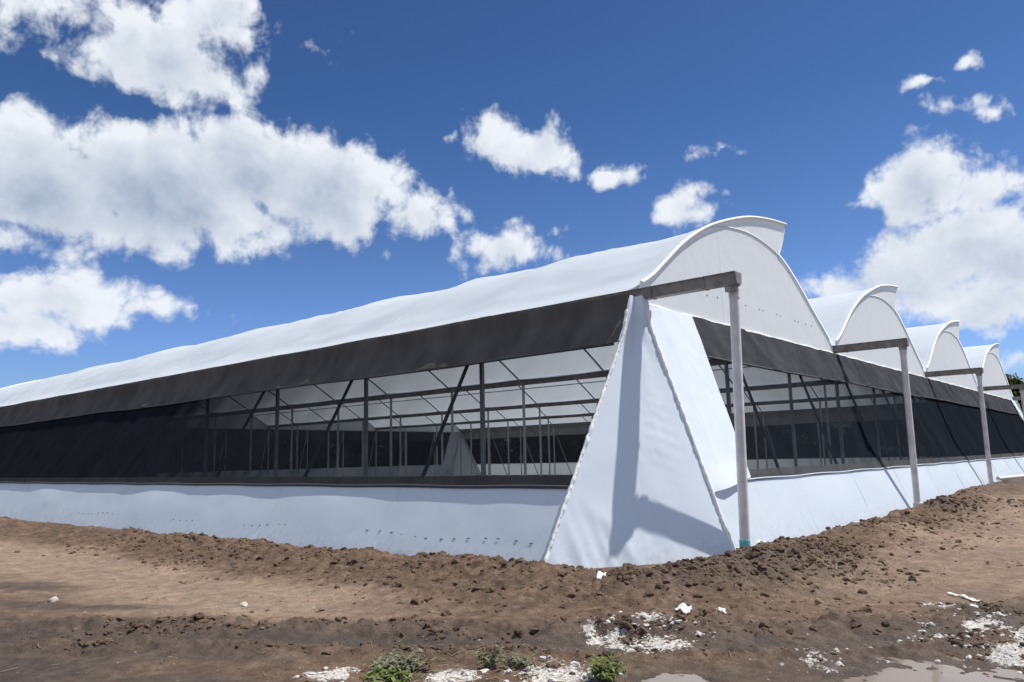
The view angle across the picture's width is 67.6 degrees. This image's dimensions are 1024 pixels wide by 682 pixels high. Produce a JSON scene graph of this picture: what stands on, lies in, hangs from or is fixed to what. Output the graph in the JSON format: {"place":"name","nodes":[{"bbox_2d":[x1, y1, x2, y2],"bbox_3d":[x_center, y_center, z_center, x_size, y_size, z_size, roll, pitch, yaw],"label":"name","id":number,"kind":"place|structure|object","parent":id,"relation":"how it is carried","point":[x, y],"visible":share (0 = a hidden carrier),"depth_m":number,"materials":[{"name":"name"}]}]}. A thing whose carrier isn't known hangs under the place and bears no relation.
{"place":"outdoors","nodes":[
{"label":"outdoors","id":0,"kind":"place"},
{"bbox_2d":[1,531,1020,681],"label":"straw","id":1,"kind":"object","parent":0,"point":[457,665],"visible":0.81,"depth_m":6.06,"materials":[{"name":"beige plant"}]},
{"bbox_2d":[0,475,1023,681],"bbox_3d":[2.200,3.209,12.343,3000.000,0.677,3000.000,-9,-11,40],"label":"ground","id":2,"kind":"structure","parent":0,"point":[32,578],"depth_m":8.03,"materials":[{"name":"soil"}]},
{"bbox_2d":[47,596,58,601],"bbox_3d":[-5.620,3.180,9.361,0.098,0.096,0.124,-4,-9,20],"label":"stone","id":3,"kind":"object","parent":2,"relation":"on","point":[54,599],"visible":0.69,"depth_m":9.34,"materials":[{"name":"beige stone"}]},
{"bbox_2d":[238,602,247,606],"bbox_3d":[-3.109,3.056,8.839,0.103,0.072,0.118,-9,-11,40],"label":"stone","id":4,"kind":"object","parent":2,"relation":"on","point":[243,604],"visible":0.76,"depth_m":8.83,"materials":[{"name":"beige stone"}]},
{"bbox_2d":[363,665,414,681],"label":"weed","id":5,"kind":"object","parent":2,"relation":"on","point":[389,675],"visible":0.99,"depth_m":5.51,"materials":[{"name":"green plant"}]},
{"bbox_2d":[363,647,440,670],"bbox_3d":[-0.835,2.464,5.885,0.582,0.164,0.476,-1,-9,-2],"label":"weed","id":6,"kind":"object","parent":2,"relation":"on","point":[405,661],"visible":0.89,"depth_m":5.81,"materials":[{"name":"green plant"}]},
{"bbox_2d":[474,645,504,667],"bbox_3d":[-0.167,2.407,5.805,0.238,0.176,0.210,-2,-9,6],"label":"weed","id":7,"kind":"object","parent":2,"relation":"on","point":[487,661],"visible":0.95,"depth_m":5.79,"materials":[{"name":"green plant"}]},
{"bbox_2d":[0,216,1023,568],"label":"greenhouse","id":8,"kind":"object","parent":2,"relation":"on","point":[716,388],"visible":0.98,"depth_m":15.55,"materials":[{"name":"white plastic"}]},
{"bbox_2d":[5,508,1023,680],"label":"dry crumbs","id":9,"kind":"object","parent":2,"relation":"on","point":[74,629],"visible":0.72,"depth_m":8.22,"materials":[{"name":"brown soil"}]},
{"bbox_2d":[496,651,537,670],"bbox_3d":[0.033,2.408,5.745,0.315,0.133,0.314,-3,-9,9],"label":"weed","id":10,"kind":"object","parent":2,"relation":"on","point":[516,663],"visible":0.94,"depth_m":5.69,"materials":[{"name":"green plant"}]},
{"bbox_2d":[14,488,1023,681],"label":"soil clods","id":11,"kind":"object","parent":2,"relation":"on","point":[625,577],"visible":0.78,"depth_m":8.88,"materials":[{"name":"brown soil"}]},
{"bbox_2d":[71,554,1023,681],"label":"lime rubble","id":12,"kind":"object","parent":2,"relation":"on","point":[697,633],"visible":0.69,"depth_m":6.01,"materials":[{"name":"white stone"}]},
{"bbox_2d":[597,571,605,578],"bbox_3d":[1.065,2.780,9.097,0.066,0.097,0.340,-5,-9,20],"label":"film scrap","id":13,"kind":"object","parent":2,"relation":"on","point":[599,574],"visible":0.86,"depth_m":9.03,"materials":[{"name":"white plastic"}]},
{"bbox_2d":[581,653,628,681],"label":"weed","id":14,"kind":"object","parent":2,"relation":"on","point":[602,668],"visible":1,"depth_m":5.31,"materials":[{"name":"green plant"}]},
{"bbox_2d":[641,673,708,681],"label":"puddle","id":15,"kind":"object","parent":2,"relation":"on","point":[664,677],"visible":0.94,"depth_m":5.51,"materials":[{"name":"grey liquid"}]},
{"bbox_2d":[673,603,692,613],"bbox_3d":[1.687,2.619,7.485,0.148,0.083,0.181,1,-9,-17],"label":"film scrap","id":16,"kind":"object","parent":2,"relation":"on","point":[684,608],"visible":1,"depth_m":7.49,"materials":[{"name":"white plastic"}]},
{"bbox_2d":[815,598,824,603],"bbox_3d":[3.176,2.701,7.891,0.102,0.098,0.070,-9,-11,40],"label":"stone","id":17,"kind":"object","parent":2,"relation":"on","point":[818,601],"visible":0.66,"depth_m":7.88,"materials":[{"name":"brown stone"}]},
{"bbox_2d":[816,657,1023,681],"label":"puddle","id":18,"kind":"object","parent":2,"relation":"on","point":[923,674],"visible":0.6,"depth_m":5.46,"materials":[{"name":"liquid"}]},
{"bbox_2d":[947,592,979,601],"bbox_3d":[4.784,2.704,8.096,0.060,0.034,0.500,-1,-9,-2],"label":"film scrap","id":19,"kind":"object","parent":2,"relation":"on","point":[965,596],"visible":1,"depth_m":8.08,"materials":[{"name":"white plastic"}]},
{"bbox_2d":[996,474,1023,480],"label":"drain pipe","id":20,"kind":"object","parent":2,"relation":"on","point":[998,478],"visible":0.94,"depth_m":26.41,"materials":[{"name":"white plastic"}]},
{"bbox_2d":[1005,373,1023,412],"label":"broadleaf tree","id":21,"kind":"object","parent":2,"relation":"on","point":[1013,381],"visible":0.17,"depth_m":57.83,"materials":[{"name":"green plant"}]},
{"bbox_2d":[0,0,1023,388],"label":"sky","id":22,"kind":"structure","parent":0,"point":[174,173],"materials":[{"name":"blue"}]}
]}

